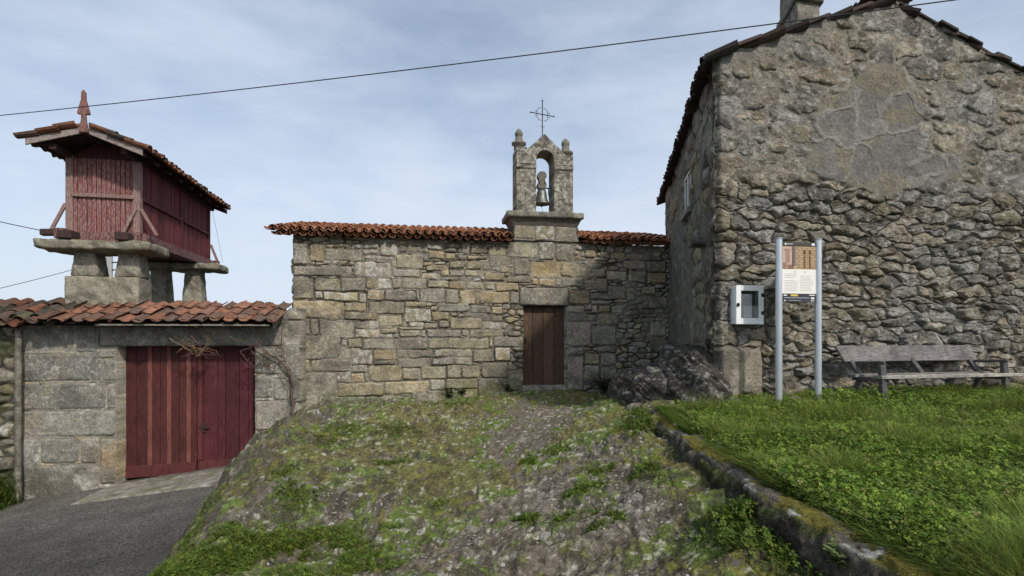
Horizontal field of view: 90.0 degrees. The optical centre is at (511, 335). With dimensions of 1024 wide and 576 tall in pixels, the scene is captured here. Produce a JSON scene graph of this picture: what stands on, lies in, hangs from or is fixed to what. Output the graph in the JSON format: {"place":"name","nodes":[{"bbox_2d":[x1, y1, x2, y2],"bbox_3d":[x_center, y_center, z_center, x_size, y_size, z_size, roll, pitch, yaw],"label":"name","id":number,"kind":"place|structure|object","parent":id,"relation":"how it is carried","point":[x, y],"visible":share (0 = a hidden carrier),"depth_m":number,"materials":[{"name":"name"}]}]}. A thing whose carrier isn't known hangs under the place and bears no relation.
{"place":"outdoors","nodes":[
{"label":"outdoors","id":0,"kind":"place"},
{"bbox_2d":[0,466,224,575],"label":"road","id":1,"kind":"structure","parent":0,"point":[56,535],"depth_m":7.30,"materials":[{"name":"grey asphalt"}]},
{"bbox_2d":[0,471,23,511],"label":"bush","id":2,"kind":"object","parent":1,"relation":"on","point":[6,501],"visible":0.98,"depth_m":9.40,"materials":[{"name":"green plant"}]},
{"bbox_2d":[14,330,22,502],"bbox_3d":[-9.257,1.588,9.607,0.109,3.418,0.103,0,0,0],"label":"wooden post","id":3,"kind":"object","parent":1,"relation":"on","point":[18,400],"visible":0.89,"depth_m":9.57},
{"bbox_2d":[0,297,87,498],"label":"old shed","id":4,"kind":"structure","parent":1,"relation":"on","point":[15,313],"depth_m":9.64,"materials":[{"name":"stone"}]},
{"bbox_2d":[13,90,230,324],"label":"granary","id":5,"kind":"structure","parent":1,"relation":"on","point":[140,210],"depth_m":10.53,"materials":[{"name":"wood"}]},
{"bbox_2d":[0,221,38,229],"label":"overhead cable","id":6,"kind":"object","parent":5,"relation":"attached to","point":[20,226],"visible":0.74,"depth_m":11.33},
{"bbox_2d":[70,469,223,504],"bbox_3d":[-6.365,2.824,9.685,3.044,0.516,1.274,0,0,-4],"label":"doorstep","id":7,"kind":"object","parent":1,"relation":"on","point":[166,484],"visible":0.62,"depth_m":9.47,"materials":[{"name":"concrete"}]},
{"bbox_2d":[19,299,306,499],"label":"gate wall","id":8,"kind":"structure","parent":1,"relation":"on","point":[116,393],"depth_m":10.31,"materials":[{"name":"stone"}]},
{"bbox_2d":[153,326,242,358],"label":"dry twigs","id":9,"kind":"object","parent":8,"relation":"hanging from","point":[201,351],"visible":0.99,"depth_m":10.01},
{"bbox_2d":[0,0,954,115],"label":"overhead cable","id":10,"kind":"object","parent":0,"point":[513,56],"visible":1,"depth_m":4.92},
{"bbox_2d":[157,389,845,575],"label":"ground","id":11,"kind":"structure","parent":0,"point":[251,489],"depth_m":5.44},
{"bbox_2d":[240,340,295,414],"bbox_3d":[-4.860,0.850,10.316,1.160,1.702,0.184,0,0,-10],"label":"vine","id":12,"kind":"object","parent":11,"relation":"on","point":[291,382],"visible":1,"depth_m":10.35,"materials":[{"name":"brown plant"}]},
{"bbox_2d":[146,400,655,575],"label":"turf","id":13,"kind":"structure","parent":11,"relation":"on","point":[246,546],"depth_m":4.64,"materials":[{"name":"green plant"}]},
{"bbox_2d":[441,386,452,397],"bbox_3d":[-1.415,1.274,11.449,0.317,0.311,0.212,0,0,-32],"label":"weed plant","id":14,"kind":"object","parent":11,"relation":"on","point":[448,392],"visible":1,"depth_m":11.45,"materials":[{"name":"green plant"}]},
{"bbox_2d":[264,100,670,406],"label":"chapel","id":15,"kind":"structure","parent":11,"relation":"on","point":[529,298],"depth_m":11.62,"materials":[{"name":"stone"}]},
{"bbox_2d":[523,306,563,384],"bbox_3d":[0.726,0.214,12.024,1.081,1.880,0.172,0,0,-9],"label":"door","id":16,"kind":"structure","parent":15,"relation":"in","point":[543,326],"depth_m":12.00,"materials":[{"name":"brown wood"}]},
{"bbox_2d":[536,171,551,210],"bbox_3d":[0.703,-3.348,12.095,0.394,1.039,0.387,0,0,37],"label":"church bell","id":17,"kind":"object","parent":15,"relation":"in","point":[541,199],"visible":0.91,"depth_m":12.02,"materials":[{"name":"grey metal"}]},
{"bbox_2d":[184,390,778,575],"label":"pebbles","id":18,"kind":"object","parent":11,"relation":"on","point":[637,496],"visible":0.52,"depth_m":5.00,"materials":[{"name":"grey gravel"}]},
{"bbox_2d":[206,391,783,575],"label":"moss","id":19,"kind":"object","parent":11,"relation":"on","point":[479,472],"visible":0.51,"depth_m":6.26,"materials":[{"name":"green plant"}]},
{"bbox_2d":[587,372,614,392],"bbox_3d":[2.134,1.084,11.819,0.813,0.528,0.726,0,0,22],"label":"weed plant","id":20,"kind":"object","parent":11,"relation":"on","point":[604,387],"visible":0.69,"depth_m":11.78,"materials":[{"name":"green plant"}]},
{"bbox_2d":[624,402,643,409],"bbox_3d":[1.863,1.149,7.522,0.449,0.344,0.442,0,0,0],"label":"rock","id":21,"kind":"object","parent":11,"relation":"on","point":[630,405],"visible":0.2,"depth_m":7.44,"materials":[{"name":"grey stone"}]},
{"bbox_2d":[611,405,831,575],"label":"weeds","id":22,"kind":"object","parent":11,"relation":"on","point":[746,527],"visible":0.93,"depth_m":3.70,"materials":[{"name":"green plant"}]},
{"bbox_2d":[786,396,800,403],"bbox_3d":[3.733,0.850,6.781,0.181,0.110,0.149,0,0,0],"label":"rock","id":23,"kind":"object","parent":11,"relation":"on","point":[794,398],"visible":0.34,"depth_m":6.73,"materials":[{"name":"grey stone"}]},
{"bbox_2d":[647,409,942,575],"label":"kerb wall","id":24,"kind":"structure","parent":11,"relation":"on","point":[809,531],"depth_m":3.34,"materials":[{"name":"grey stone"}]},
{"bbox_2d":[822,537,850,568],"bbox_3d":[1.904,1.268,2.958,0.210,0.150,0.183,0,0,-23],"label":"weed plant","id":25,"kind":"object","parent":24,"relation":"attached to","point":[831,552],"visible":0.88,"depth_m":2.96,"materials":[{"name":"green plant"}]},
{"bbox_2d":[775,237,821,402],"bbox_3d":[3.785,-0.070,6.760,0.657,2.440,0.087,0,0,-8],"label":"information sign","id":26,"kind":"object","parent":11,"relation":"on","point":[798,271],"visible":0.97,"depth_m":6.75,"materials":[{"name":"metal"}]},
{"bbox_2d":[656,0,1023,397],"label":"stone house","id":27,"kind":"structure","parent":11,"relation":"on","point":[880,153],"depth_m":7.58,"materials":[{"name":"grey stone"}]},
{"bbox_2d":[680,170,691,221],"bbox_3d":[3.357,-2.640,9.610,0.260,0.808,0.886,0,0,10],"label":"window","id":28,"kind":"structure","parent":27,"relation":"in","point":[687,210],"depth_m":9.60,"materials":[{"name":"white paint"}]},
{"bbox_2d":[729,285,763,323],"bbox_3d":[3.292,-0.431,7.186,0.429,0.539,0.204,0,0,-9],"label":"meter box","id":29,"kind":"object","parent":27,"relation":"attached to","point":[746,304],"visible":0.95,"depth_m":7.12,"materials":[{"name":"white metal"}]},
{"bbox_2d":[735,285,763,323],"bbox_3d":[3.305,-0.431,7.106,0.429,0.539,0.042,0,0,-9],"label":"door","id":30,"kind":"structure","parent":29,"relation":"in","point":[738,288],"depth_m":7.10,"materials":[{"name":"white metal"}]},
{"bbox_2d":[0,0,1023,309],"label":"sky","id":31,"kind":"structure","parent":0,"point":[432,146],"materials":[{"name":"blue"}]},
{"bbox_2d":[647,379,1023,575],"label":"grass","id":32,"kind":"structure","parent":0,"point":[929,478],"depth_m":4.13,"materials":[{"name":"green plant"}]},
{"bbox_2d":[980,378,1000,387],"bbox_3d":[7.098,0.710,7.549,0.345,0.197,0.295,0,0,0],"label":"fallen stone","id":33,"kind":"object","parent":32,"relation":"on","point":[992,382],"visible":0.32,"depth_m":7.46,"materials":[{"name":"grey stone"}]},
{"bbox_2d":[1009,376,1023,384],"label":"fallen stone","id":34,"kind":"object","parent":32,"relation":"on","point":[1016,380],"visible":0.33,"depth_m":7.54,"materials":[{"name":"beige stone"}]},
{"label":"lawn","id":35,"kind":"structure","parent":0,"visible":0},
{"bbox_2d":[605,342,736,405],"bbox_3d":[2.477,0.936,8.463,1.673,1.676,3.134,0,0,0],"label":"boulder","id":36,"kind":"object","parent":35,"relation":"on","point":[677,371],"visible":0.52,"depth_m":7.57,"materials":[{"name":"grey stone"}]},
{"bbox_2d":[721,397,742,404],"bbox_3d":[2.996,0.929,7.022,0.348,0.197,0.272,0,0,0],"label":"rock","id":37,"kind":"object","parent":35,"relation":"on","point":[731,400],"visible":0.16,"depth_m":6.93,"materials":[{"name":"grey stone"}]},
{"bbox_2d":[834,345,1023,399],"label":"bench","id":38,"kind":"object","parent":35,"relation":"on","point":[854,356],"visible":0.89,"depth_m":7.24,"materials":[{"name":"grey wood"}]},
{"bbox_2d":[993,382,1022,388],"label":"fallen stone","id":39,"kind":"object","parent":35,"relation":"on","point":[1000,385],"visible":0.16,"depth_m":7.35,"materials":[{"name":"grey stone"}]},
{"bbox_3d":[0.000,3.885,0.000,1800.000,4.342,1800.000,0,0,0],"label":"terrain","id":40,"kind":"structure","parent":0,"visible":0},
{"bbox_2d":[106,257,116,276],"bbox_3d":[-18.920,0.000,24.000,0.800,9.000,0.340,0,0,0],"label":"utility pole","id":41,"kind":"object","parent":40,"relation":"on","point":[109,261],"visible":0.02,"depth_m":23.92,"materials":[{"name":"concrete"}]},
{"bbox_2d":[2,270,70,287],"bbox_3d":[-21.559,-2.031,21.001,0.028,2.960,7.557,0,0,37],"label":"overhead cable","id":42,"kind":"object","parent":41,"relation":"attached to","point":[36,279],"visible":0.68,"depth_m":22.28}
]}

